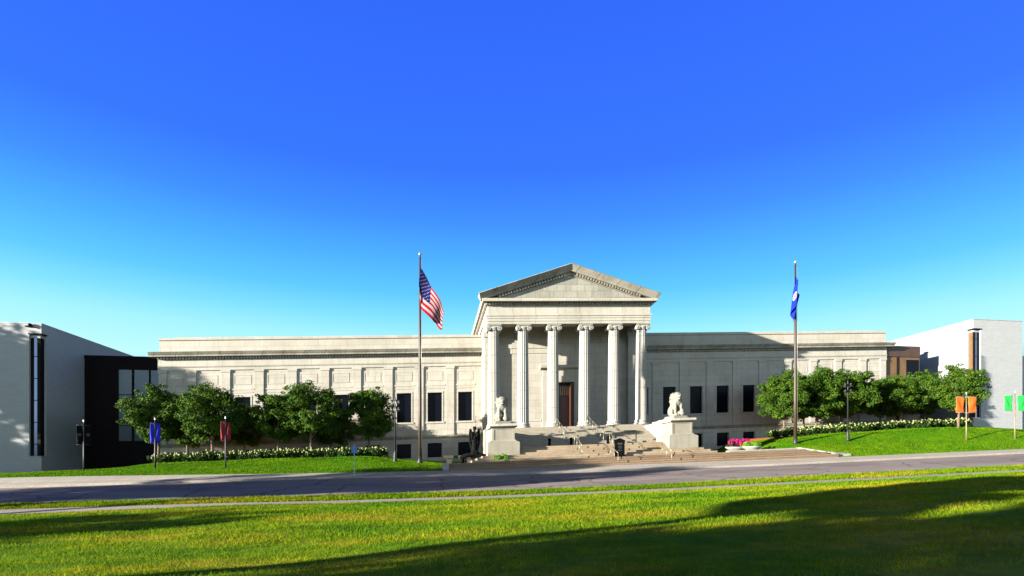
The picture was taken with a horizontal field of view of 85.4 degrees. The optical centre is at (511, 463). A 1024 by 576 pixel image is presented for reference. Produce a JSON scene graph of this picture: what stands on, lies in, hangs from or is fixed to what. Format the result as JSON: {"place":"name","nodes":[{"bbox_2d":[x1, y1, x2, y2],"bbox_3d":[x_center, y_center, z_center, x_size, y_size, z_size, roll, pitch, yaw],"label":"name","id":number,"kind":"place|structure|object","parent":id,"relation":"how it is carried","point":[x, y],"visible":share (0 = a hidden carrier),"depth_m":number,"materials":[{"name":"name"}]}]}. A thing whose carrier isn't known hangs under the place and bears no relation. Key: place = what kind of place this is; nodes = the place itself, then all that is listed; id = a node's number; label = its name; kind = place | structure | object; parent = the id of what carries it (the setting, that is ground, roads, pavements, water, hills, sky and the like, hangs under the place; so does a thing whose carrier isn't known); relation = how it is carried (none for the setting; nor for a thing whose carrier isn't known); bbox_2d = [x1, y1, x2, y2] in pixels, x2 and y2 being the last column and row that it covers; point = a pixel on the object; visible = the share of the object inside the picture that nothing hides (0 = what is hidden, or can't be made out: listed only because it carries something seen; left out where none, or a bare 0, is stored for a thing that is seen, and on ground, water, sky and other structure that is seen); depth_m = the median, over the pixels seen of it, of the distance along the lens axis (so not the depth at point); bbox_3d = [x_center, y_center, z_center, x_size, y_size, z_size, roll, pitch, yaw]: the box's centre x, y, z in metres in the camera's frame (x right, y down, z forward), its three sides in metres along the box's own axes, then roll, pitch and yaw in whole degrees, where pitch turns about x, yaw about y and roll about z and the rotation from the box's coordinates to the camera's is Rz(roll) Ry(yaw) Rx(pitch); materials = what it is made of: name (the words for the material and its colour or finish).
{"place":"outdoors","nodes":[
{"label":"outdoors","id":0,"kind":"place"},
{"bbox_2d":[0,426,1023,575],"bbox_3d":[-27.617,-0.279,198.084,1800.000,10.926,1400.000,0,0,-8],"label":"ground","id":1,"kind":"structure","parent":0,"point":[1006,569],"depth_m":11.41,"materials":[{"name":"green plant"}]},
{"bbox_2d":[0,322,131,472],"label":"white brick building","id":2,"kind":"structure","parent":1,"relation":"on","point":[41,391],"depth_m":48.00,"materials":[{"name":"brick"}]},
{"bbox_2d":[31,335,43,455],"bbox_3d":[-41.219,-5.942,48.190,0.800,10.498,0.500,0,0,-8],"label":"corner window","id":3,"kind":"structure","parent":2,"relation":"in","point":[37,341],"depth_m":47.97,"materials":[{"name":"black glass"}]},
{"bbox_2d":[76,419,91,470],"bbox_3d":[-29.202,-1.245,37.831,0.832,3.590,0.118,0,0,-27],"label":"banner pole","id":4,"kind":"object","parent":1,"relation":"on","point":[83,434],"visible":1,"depth_m":37.82,"materials":[{"name":"paint"}]},
{"bbox_2d":[84,355,158,469],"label":"link building","id":5,"kind":"structure","parent":1,"relation":"on","point":[109,381],"depth_m":54.05,"materials":[{"name":"black metal"}]},
{"bbox_2d":[119,370,131,440],"bbox_3d":[-37.766,-5.726,54.165,1.150,6.950,0.022,0,0,-8],"label":"window","id":6,"kind":"structure","parent":5,"relation":"in","point":[125,376],"depth_m":54.16,"materials":[{"name":"grey glass"}]},
{"bbox_2d":[134,370,148,440],"bbox_3d":[-36.305,-5.726,54.369,1.300,6.950,0.022,0,0,-8],"label":"window","id":7,"kind":"structure","parent":5,"relation":"in","point":[141,377],"depth_m":54.36,"materials":[{"name":"grey glass"}]},
{"bbox_2d":[151,370,158,419],"bbox_3d":[-34.770,-5.726,54.583,1.400,6.950,0.022,0,0,-8],"label":"window","id":8,"kind":"structure","parent":5,"relation":"in","point":[154,373],"depth_m":54.56,"materials":[{"name":"grey glass"}]},
{"bbox_2d":[113,383,186,461],"bbox_3d":[-29.168,-3.197,45.881,5.572,6.767,5.698,0,0,-8],"label":"leafy tree","id":9,"kind":"object","parent":1,"relation":"on","point":[162,403],"visible":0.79,"depth_m":44.59,"materials":[{"name":"green plant"}]},
{"bbox_2d":[150,418,159,467],"bbox_3d":[-24.735,-1.395,38.453,0.608,3.670,0.116,0,0,-24],"label":"banner pole","id":10,"kind":"object","parent":1,"relation":"on","point":[155,434],"visible":0.98,"depth_m":38.42,"materials":[{"name":"paint"}]},
{"bbox_2d":[221,416,230,467],"bbox_3d":[-20.180,-1.504,39.088,0.628,3.740,0.116,0,0,-24],"label":"banner pole","id":11,"kind":"object","parent":1,"relation":"on","point":[225,435],"visible":1,"depth_m":39.05,"materials":[{"name":"paint"}]},
{"bbox_2d":[315,417,354,447],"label":"leafy tree","id":12,"kind":"object","parent":1,"relation":"on","point":[340,439],"visible":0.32,"depth_m":51.46,"materials":[{"name":"green plant"}]},
{"bbox_2d":[372,446,388,456],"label":"hydrangea shrub","id":13,"kind":"object","parent":1,"relation":"on","point":[385,450],"visible":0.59,"depth_m":46.90,"materials":[{"name":"green plant"}]},
{"bbox_2d":[390,397,399,461],"bbox_3d":[-8.804,-2.593,41.785,0.589,5.020,0.589,0,0,23],"label":"street lamp","id":14,"kind":"object","parent":1,"relation":"on","point":[394,410],"visible":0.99,"depth_m":41.74,"materials":[{"name":"paint"}]},
{"bbox_2d":[417,253,422,463],"bbox_3d":[-6.986,-8.001,42.139,0.440,16.120,0.429,0,0,-8],"label":"flagpole","id":15,"kind":"object","parent":1,"relation":"on","point":[420,402],"visible":0.92,"depth_m":42.04,"materials":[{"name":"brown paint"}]},
{"bbox_2d":[419,268,443,329],"bbox_3d":[-6.125,-12.541,42.122,1.865,4.558,0.528,0,0,-8],"label":"national flag","id":16,"kind":"object","parent":15,"relation":"attached to","point":[431,305],"visible":1,"depth_m":42.00,"materials":[{"name":"fabric"}]},
{"bbox_2d":[442,463,448,470],"bbox_3d":[-4.738,0.403,39.524,0.430,0.978,2.400,0,0,-8],"label":"stone coping","id":17,"kind":"object","parent":1,"relation":"on","point":[445,466],"visible":0.64,"depth_m":38.34,"materials":[{"name":"concrete"}]},
{"bbox_2d":[0,452,1023,487],"bbox_3d":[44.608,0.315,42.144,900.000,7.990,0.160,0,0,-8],"label":"kerb","id":18,"kind":"structure","parent":1,"relation":"on","point":[94,484],"depth_m":35.56,"materials":[{"name":"concrete"}]},
{"bbox_2d":[0,470,1023,514],"bbox_3d":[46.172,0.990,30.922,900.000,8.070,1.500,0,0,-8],"label":"footpath","id":19,"kind":"structure","parent":1,"relation":"on","point":[36,510],"depth_m":23.94,"materials":[{"name":"concrete"}]},
{"bbox_2d":[147,263,895,462],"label":"museum building","id":20,"kind":"structure","parent":1,"relation":"on","point":[571,344],"depth_m":54.29,"materials":[{"name":"stone"}]},
{"bbox_2d":[559,382,573,425],"bbox_3d":[4.750,-5.710,54.791,2.560,4.728,0.780,0,0,-8],"label":"door","id":21,"kind":"structure","parent":20,"relation":"in","point":[566,390],"depth_m":55.04,"materials":[{"name":"brown wood"}]},
{"bbox_2d":[449,449,838,470],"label":"terrace steps","id":22,"kind":"structure","parent":1,"relation":"on","point":[721,456],"depth_m":40.64,"materials":[{"name":"brown stone"}]},
{"bbox_2d":[726,448,850,456],"bbox_3d":[21.524,-0.788,43.800,9.174,1.040,2.010,0,0,7],"label":"stone coping","id":23,"kind":"object","parent":1,"relation":"on","point":[842,454],"visible":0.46,"depth_m":43.49,"materials":[{"name":"concrete"}]},
{"bbox_2d":[793,261,797,443],"bbox_3d":[23.717,-9.307,46.420,0.440,15.420,0.429,0,0,-8],"label":"flagpole","id":24,"kind":"object","parent":1,"relation":"on","point":[795,439],"visible":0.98,"depth_m":46.32,"materials":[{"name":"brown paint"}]},
{"bbox_2d":[790,276,799,320],"bbox_3d":[23.552,-13.697,46.183,0.741,4.000,0.546,0,0,-8],"label":"state flag","id":25,"kind":"object","parent":24,"relation":"hanging from","point":[795,297],"visible":1,"depth_m":46.13,"materials":[{"name":"blue fabric"}]},
{"bbox_2d":[746,427,935,441],"bbox_3d":[33.491,-2.880,55.254,20.400,1.762,7.800,0,0,-8],"label":"mulch bed","id":26,"kind":"object","parent":1,"relation":"on","point":[755,439],"visible":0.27,"depth_m":53.64,"materials":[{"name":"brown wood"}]},
{"bbox_2d":[770,430,785,437],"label":"hydrangea shrub","id":27,"kind":"object","parent":26,"relation":"on","point":[775,433],"visible":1,"depth_m":50.63,"materials":[{"name":"green plant"}]},
{"bbox_2d":[754,368,813,428],"bbox_3d":[26.247,-5.773,53.620,5.460,6.632,5.584,0,0,-42],"label":"leafy tree","id":28,"kind":"object","parent":26,"relation":"on","point":[774,387],"visible":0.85,"depth_m":52.76,"materials":[{"name":"green plant"}]},
{"bbox_2d":[781,428,798,436],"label":"hydrangea shrub","id":29,"kind":"object","parent":26,"relation":"on","point":[789,432],"visible":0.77,"depth_m":50.73,"materials":[{"name":"green plant"}]},
{"bbox_2d":[790,384,817,425],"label":"leafy tree","id":30,"kind":"object","parent":26,"relation":"on","point":[803,418],"visible":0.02,"depth_m":57.02,"materials":[{"name":"green plant"}]},
{"bbox_2d":[803,428,816,435],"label":"hydrangea shrub","id":31,"kind":"object","parent":26,"relation":"on","point":[810,432],"visible":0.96,"depth_m":50.98,"materials":[{"name":"green plant"}]},
{"bbox_2d":[807,425,825,434],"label":"hydrangea shrub","id":32,"kind":"object","parent":26,"relation":"on","point":[818,430],"visible":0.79,"depth_m":51.18,"materials":[{"name":"green plant"}]},
{"bbox_2d":[786,365,858,426],"bbox_3d":[29.634,-6.181,54.294,6.206,6.961,5.690,0,0,-13],"label":"leafy tree","id":33,"kind":"object","parent":26,"relation":"on","point":[826,389],"visible":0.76,"depth_m":52.72,"materials":[{"name":"green plant"}]},
{"bbox_2d":[820,426,833,433],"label":"hydrangea shrub","id":34,"kind":"object","parent":26,"relation":"on","point":[829,430],"visible":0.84,"depth_m":51.33,"materials":[{"name":"green plant"}]},
{"bbox_2d":[826,425,842,432],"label":"hydrangea shrub","id":35,"kind":"object","parent":26,"relation":"on","point":[836,428],"visible":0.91,"depth_m":51.41,"materials":[{"name":"green plant"}]},
{"bbox_2d":[821,368,867,421],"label":"leafy tree","id":36,"kind":"object","parent":26,"relation":"on","point":[836,413],"visible":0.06,"depth_m":56.90,"materials":[{"name":"green plant"}]},
{"bbox_2d":[838,423,854,432],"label":"hydrangea shrub","id":37,"kind":"object","parent":26,"relation":"on","point":[845,429],"visible":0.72,"depth_m":51.49,"materials":[{"name":"green plant"}]},
{"bbox_2d":[845,423,861,430],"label":"hydrangea shrub","id":38,"kind":"object","parent":26,"relation":"on","point":[855,425],"visible":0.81,"depth_m":51.52,"materials":[{"name":"green plant"}]},
{"bbox_2d":[832,370,881,431],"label":"leafy tree","id":39,"kind":"object","parent":26,"relation":"on","point":[869,394],"visible":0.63,"depth_m":53.53,"materials":[{"name":"green plant"}]},
{"bbox_2d":[854,422,872,430],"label":"hydrangea shrub","id":40,"kind":"object","parent":26,"relation":"on","point":[863,426],"visible":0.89,"depth_m":51.63,"materials":[{"name":"green plant"}]},
{"bbox_2d":[865,423,881,430],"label":"hydrangea shrub","id":41,"kind":"object","parent":26,"relation":"on","point":[873,426],"visible":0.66,"depth_m":51.91,"materials":[{"name":"green plant"}]},
{"bbox_2d":[873,421,891,429],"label":"hydrangea shrub","id":42,"kind":"object","parent":26,"relation":"on","point":[885,425],"visible":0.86,"depth_m":51.88,"materials":[{"name":"green plant"}]},
{"bbox_2d":[862,376,904,429],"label":"leafy tree","id":43,"kind":"object","parent":26,"relation":"on","point":[876,407],"visible":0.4,"depth_m":57.00,"materials":[{"name":"green plant"}]},
{"bbox_2d":[887,420,901,428],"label":"hydrangea shrub","id":44,"kind":"object","parent":26,"relation":"on","point":[895,425],"visible":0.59,"depth_m":52.23,"materials":[{"name":"green plant"}]},
{"bbox_2d":[879,373,929,420],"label":"leafy tree","id":45,"kind":"object","parent":26,"relation":"on","point":[903,387],"visible":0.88,"depth_m":55.47,"materials":[{"name":"green plant"}]},
{"bbox_2d":[897,420,911,428],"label":"hydrangea shrub","id":46,"kind":"object","parent":26,"relation":"on","point":[904,425],"visible":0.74,"depth_m":52.45,"materials":[{"name":"green plant"}]},
{"bbox_2d":[915,419,927,427],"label":"hydrangea shrub","id":47,"kind":"object","parent":26,"relation":"on","point":[921,424],"visible":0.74,"depth_m":52.56,"materials":[{"name":"green plant"}]},
{"bbox_2d":[919,419,938,427],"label":"hydrangea shrub","id":48,"kind":"object","parent":26,"relation":"on","point":[935,421],"visible":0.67,"depth_m":52.64,"materials":[{"name":"green plant"}]},
{"bbox_2d":[938,420,954,426],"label":"hydrangea shrub","id":49,"kind":"object","parent":26,"relation":"on","point":[949,424],"visible":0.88,"depth_m":52.88,"materials":[{"name":"green plant"}]},
{"bbox_2d":[944,417,963,426],"bbox_3d":[42.483,-3.978,53.407,1.779,1.098,1.544,0,0,-10],"label":"hydrangea shrub","id":50,"kind":"object","parent":26,"relation":"on","point":[950,419],"visible":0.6,"depth_m":53.12,"materials":[{"name":"green plant"}]},
{"bbox_2d":[955,417,973,426],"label":"hydrangea shrub","id":51,"kind":"object","parent":26,"relation":"on","point":[969,420],"visible":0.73,"depth_m":53.29,"materials":[{"name":"green plant"}]},
{"bbox_2d":[844,381,851,440],"bbox_3d":[28.445,-4.518,46.978,0.589,5.170,0.589,0,0,23],"label":"street lamp","id":52,"kind":"object","parent":1,"relation":"on","point":[847,433],"visible":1,"depth_m":46.93,"materials":[{"name":"paint"}]},
{"bbox_2d":[886,346,919,426],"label":"link building","id":53,"kind":"structure","parent":1,"relation":"on","point":[902,360],"depth_m":62.52,"materials":[{"name":"brown brick"}]},
{"bbox_2d":[906,360,918,377],"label":"window","id":54,"kind":"structure","parent":53,"relation":"in","point":[912,366],"depth_m":62.69,"materials":[{"name":"black glass"}]},
{"bbox_2d":[904,369,956,427],"bbox_3d":[44.919,-6.847,60.295,6.599,6.666,5.964,0,0,-44],"label":"leafy tree","id":55,"kind":"object","parent":1,"relation":"on","point":[933,405],"visible":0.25,"depth_m":59.36,"materials":[{"name":"green plant"}]},
{"bbox_2d":[889,319,1023,428],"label":"white brick building","id":56,"kind":"structure","parent":1,"relation":"on","point":[992,348],"depth_m":61.06,"materials":[{"name":"brick"}]},
{"bbox_2d":[969,330,978,417],"bbox_3d":[50.760,-9.899,60.913,0.830,9.648,0.500,0,0,-8],"label":"corner window","id":57,"kind":"structure","parent":56,"relation":"in","point":[973,334],"depth_m":60.70,"materials":[{"name":"black glass"}]},
{"bbox_2d":[921,363,992,427],"bbox_3d":[40.516,-6.095,50.242,5.014,5.955,4.903,0,0,-15],"label":"leafy tree","id":58,"kind":"object","parent":1,"relation":"on","point":[962,382],"visible":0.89,"depth_m":49.63,"materials":[{"name":"green plant"}]},
{"bbox_2d":[956,392,976,439],"bbox_3d":[38.748,-4.011,47.304,1.763,4.240,0.119,0,0,1],"label":"banner pole","id":59,"kind":"object","parent":1,"relation":"on","point":[972,401],"visible":1,"depth_m":47.29,"materials":[{"name":"beige paint"}]},
{"bbox_2d":[1004,391,1023,438],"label":"banner pole","id":60,"kind":"object","parent":1,"relation":"on","point":[1008,403],"visible":1,"depth_m":47.95,"materials":[{"name":"beige paint"}]},
{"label":"mulch bed","id":61,"kind":"structure","parent":1,"relation":"on","visible":0},
{"bbox_2d":[147,453,168,462],"bbox_3d":[-27.733,-0.404,43.572,1.436,0.866,1.395,0,0,8],"label":"hydrangea shrub","id":62,"kind":"object","parent":61,"relation":"on","point":[158,458],"visible":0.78,"depth_m":43.27,"materials":[{"name":"green plant"}]},
{"bbox_2d":[160,453,174,461],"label":"hydrangea shrub","id":63,"kind":"object","parent":61,"relation":"on","point":[169,456],"visible":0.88,"depth_m":43.51,"materials":[{"name":"green plant"}]},
{"bbox_2d":[173,452,192,461],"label":"hydrangea shrub","id":64,"kind":"object","parent":61,"relation":"on","point":[177,458],"visible":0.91,"depth_m":43.55,"materials":[{"name":"green plant"}]},
{"bbox_2d":[160,407,206,452],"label":"leafy tree","id":65,"kind":"object","parent":61,"relation":"on","point":[186,440],"visible":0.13,"depth_m":49.61,"materials":[{"name":"green plant"}]},
{"bbox_2d":[186,452,207,461],"bbox_3d":[-24.880,-0.533,43.897,1.453,0.877,1.411,0,0,14],"label":"hydrangea shrub","id":66,"kind":"object","parent":61,"relation":"on","point":[196,457],"visible":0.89,"depth_m":43.61,"materials":[{"name":"green plant"}]},
{"bbox_2d":[199,449,219,460],"bbox_3d":[-24.030,-0.708,44.092,1.676,0.963,1.302,0,0,-16],"label":"hydrangea shrub","id":67,"kind":"object","parent":61,"relation":"on","point":[209,454],"visible":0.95,"depth_m":43.86,"materials":[{"name":"green plant"}]},
{"bbox_2d":[174,381,250,460],"bbox_3d":[-24.311,-3.378,45.239,5.467,6.688,5.963,0,0,-23],"label":"leafy tree","id":68,"kind":"object","parent":61,"relation":"on","point":[210,418],"visible":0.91,"depth_m":44.04,"materials":[{"name":"green plant"}]},
{"bbox_2d":[215,450,236,460],"bbox_3d":[-22.868,-0.624,44.336,1.571,0.969,1.364,0,0,-15],"label":"hydrangea shrub","id":69,"kind":"object","parent":61,"relation":"on","point":[221,456],"visible":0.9,"depth_m":44.07,"materials":[{"name":"green plant"}]},
{"bbox_2d":[228,450,246,459],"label":"hydrangea shrub","id":70,"kind":"object","parent":61,"relation":"on","point":[235,457],"visible":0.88,"depth_m":44.18,"materials":[{"name":"green plant"}]},
{"bbox_2d":[239,451,254,459],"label":"hydrangea shrub","id":71,"kind":"object","parent":61,"relation":"on","point":[248,455],"visible":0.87,"depth_m":44.21,"materials":[{"name":"green plant"}]},
{"bbox_2d":[226,402,268,450],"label":"leafy tree","id":72,"kind":"object","parent":61,"relation":"on","point":[243,438],"visible":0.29,"depth_m":49.95,"materials":[{"name":"green plant"}]},
{"bbox_2d":[251,448,272,458],"bbox_3d":[-20.061,-0.763,44.586,1.700,1.049,1.476,0,0,-18],"label":"hydrangea shrub","id":73,"kind":"object","parent":61,"relation":"on","point":[258,454],"visible":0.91,"depth_m":44.33,"materials":[{"name":"green plant"}]},
{"bbox_2d":[249,391,300,448],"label":"leafy tree","id":74,"kind":"object","parent":61,"relation":"on","point":[278,433],"visible":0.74,"depth_m":45.43,"materials":[{"name":"green plant"}]},
{"bbox_2d":[267,449,284,457],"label":"hydrangea shrub","id":75,"kind":"object","parent":61,"relation":"on","point":[275,454],"visible":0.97,"depth_m":44.48,"materials":[{"name":"green plant"}]},
{"bbox_2d":[279,448,299,457],"bbox_3d":[-18.093,-0.848,45.048,1.636,0.987,1.588,0,0,-25],"label":"hydrangea shrub","id":76,"kind":"object","parent":61,"relation":"on","point":[291,451],"visible":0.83,"depth_m":44.80,"materials":[{"name":"green plant"}]},
{"bbox_2d":[293,449,308,457],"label":"hydrangea shrub","id":77,"kind":"object","parent":61,"relation":"on","point":[299,455],"visible":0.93,"depth_m":44.94,"materials":[{"name":"green plant"}]},
{"bbox_2d":[267,379,345,448],"bbox_3d":[-16.744,-3.722,46.493,6.085,6.824,5.578,0,0,-45],"label":"leafy tree","id":78,"kind":"object","parent":61,"relation":"on","point":[324,422],"visible":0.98,"depth_m":45.47,"materials":[{"name":"green plant"}]},
{"bbox_2d":[306,449,322,457],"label":"hydrangea shrub","id":79,"kind":"object","parent":61,"relation":"on","point":[312,454],"visible":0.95,"depth_m":45.03,"materials":[{"name":"green plant"}]},
{"bbox_2d":[317,447,334,457],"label":"hydrangea shrub","id":80,"kind":"object","parent":61,"relation":"on","point":[326,454],"visible":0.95,"depth_m":45.15,"materials":[{"name":"green plant"}]},
{"bbox_2d":[331,446,347,456],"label":"hydrangea shrub","id":81,"kind":"object","parent":61,"relation":"on","point":[337,453],"visible":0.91,"depth_m":45.16,"materials":[{"name":"green plant"}]},
{"bbox_2d":[339,446,359,456],"bbox_3d":[-13.339,-0.988,45.566,1.740,1.074,1.510,0,0,8],"label":"hydrangea shrub","id":82,"kind":"object","parent":61,"relation":"on","point":[348,453],"visible":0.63,"depth_m":45.37,"materials":[{"name":"green plant"}]},
{"bbox_2d":[356,447,371,455],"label":"hydrangea shrub","id":83,"kind":"object","parent":61,"relation":"on","point":[362,452],"visible":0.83,"depth_m":45.65,"materials":[{"name":"green plant"}]},
{"bbox_2d":[339,386,397,447],"bbox_3d":[-12.646,-3.674,48.776,5.075,6.437,5.078,0,0,30],"label":"leafy tree","id":84,"kind":"object","parent":61,"relation":"on","point":[376,420],"visible":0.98,"depth_m":47.86,"materials":[{"name":"green plant"}]},
{"bbox_2d":[366,446,382,455],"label":"hydrangea shrub","id":85,"kind":"object","parent":61,"relation":"on","point":[376,451],"visible":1,"depth_m":45.56,"materials":[{"name":"green plant"}]},
{"bbox_2d":[0,454,1023,503],"bbox_3d":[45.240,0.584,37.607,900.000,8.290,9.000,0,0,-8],"label":"road","id":86,"kind":"structure","parent":0,"point":[313,487],"depth_m":30.39,"materials":[{"name":"grey asphalt"}]},
{"bbox_2d":[0,449,1023,485],"bbox_3d":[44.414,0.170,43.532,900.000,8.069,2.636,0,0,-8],"label":"pavement","id":87,"kind":"structure","parent":0,"point":[18,481],"depth_m":36.52,"materials":[{"name":"concrete"}]},
{"bbox_2d":[351,444,356,475],"bbox_3d":[-9.908,-0.238,34.856,0.340,2.050,0.050,0,0,-8],"label":"street sign","id":88,"kind":"object","parent":87,"relation":"on","point":[354,449],"visible":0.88,"depth_m":34.84,"materials":[{"name":"blue paint"}]},
{"bbox_2d":[0,0,1023,356],"label":"sky","id":89,"kind":"structure","parent":0,"point":[169,168],"materials":[{"name":"blue"}]},
{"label":"terrace","id":90,"kind":"structure","parent":0,"visible":0},
{"bbox_2d":[444,455,475,463],"bbox_3d":[-4.136,-0.327,44.329,2.550,0.710,0.550,0,0,-8],"label":"stone bench","id":91,"kind":"object","parent":90,"relation":"on","point":[450,457],"visible":0.57,"depth_m":44.02,"materials":[{"name":"grey stone"}]},
{"bbox_2d":[459,415,485,462],"bbox_3d":[-2.891,-1.902,42.967,2.386,3.764,0.537,0,0,-8],"label":"bronze statue","id":92,"kind":"object","parent":90,"relation":"on","point":[474,438],"visible":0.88,"depth_m":42.87,"materials":[{"name":"black metal"}]},
{"bbox_2d":[492,453,508,460],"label":"flowering bush","id":93,"kind":"object","parent":90,"relation":"on","point":[498,456],"visible":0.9,"depth_m":40.91,"materials":[{"name":"green plant"}]},
{"bbox_2d":[485,423,519,455],"bbox_3d":[-1.134,-1.613,45.429,2.400,2.924,7.700,0,0,-8],"label":"statue pedestal","id":94,"kind":"object","parent":90,"relation":"on","point":[500,439],"visible":0.91,"depth_m":41.77,"materials":[{"name":"stone"}]},
{"bbox_2d":[493,397,509,423],"bbox_3d":[-0.807,-4.130,43.081,1.240,2.197,1.980,0,0,-8],"label":"lion statue","id":95,"kind":"object","parent":94,"relation":"on","point":[501,415],"visible":1,"depth_m":42.51,"materials":[{"name":"stone"}]},
{"bbox_2d":[470,424,716,462],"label":"stone staircase","id":96,"kind":"structure","parent":90,"relation":"on","point":[533,441],"depth_m":45.07,"materials":[{"name":"stone"}]},
{"bbox_2d":[555,417,567,441],"bbox_3d":[4.248,-2.893,47.744,0.042,2.770,4.842,0,0,-8],"label":"handrail","id":97,"kind":"object","parent":96,"relation":"on","point":[561,428],"visible":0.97,"depth_m":47.73,"materials":[{"name":"white metal"}]},
{"bbox_2d":[587,416,603,443],"bbox_3d":[7.219,-3.019,48.158,0.042,2.770,4.842,0,0,-8],"label":"handrail","id":98,"kind":"object","parent":96,"relation":"on","point":[598,427],"visible":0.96,"depth_m":46.83,"materials":[{"name":"white metal"}]},
{"bbox_2d":[613,438,624,456],"bbox_3d":[8.110,-1.245,41.841,0.840,1.420,0.400,0,0,-8],"label":"notice board","id":99,"kind":"object","parent":90,"relation":"on","point":[619,445],"visible":0.92,"depth_m":41.74,"materials":[{"name":"black paint"}]},
{"bbox_2d":[643,417,697,448],"bbox_3d":[12.970,-2.211,47.395,2.400,2.924,7.700,0,0,-8],"label":"statue pedestal","id":100,"kind":"object","parent":90,"relation":"on","point":[671,433],"visible":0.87,"depth_m":43.87,"materials":[{"name":"stone"}]},
{"bbox_2d":[663,392,687,419],"bbox_3d":[13.297,-4.728,45.048,1.240,2.197,1.980,0,0,-8],"label":"lion statue","id":101,"kind":"object","parent":100,"relation":"on","point":[675,409],"visible":1,"depth_m":44.52,"materials":[{"name":"stone"}]},
{"bbox_2d":[724,438,749,450],"bbox_3d":[18.292,-1.552,45.162,1.979,1.133,1.446,0,0,-8],"label":"planter","id":102,"kind":"object","parent":90,"relation":"on","point":[734,445],"visible":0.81,"depth_m":44.85,"materials":[{"name":"concrete"}]},
{"bbox_2d":[741,442,761,449],"bbox_3d":[19.220,-1.410,44.480,1.897,0.774,1.296,0,0,-8],"label":"planter","id":103,"kind":"object","parent":90,"relation":"on","point":[750,446],"visible":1,"depth_m":44.11,"materials":[{"name":"concrete"}]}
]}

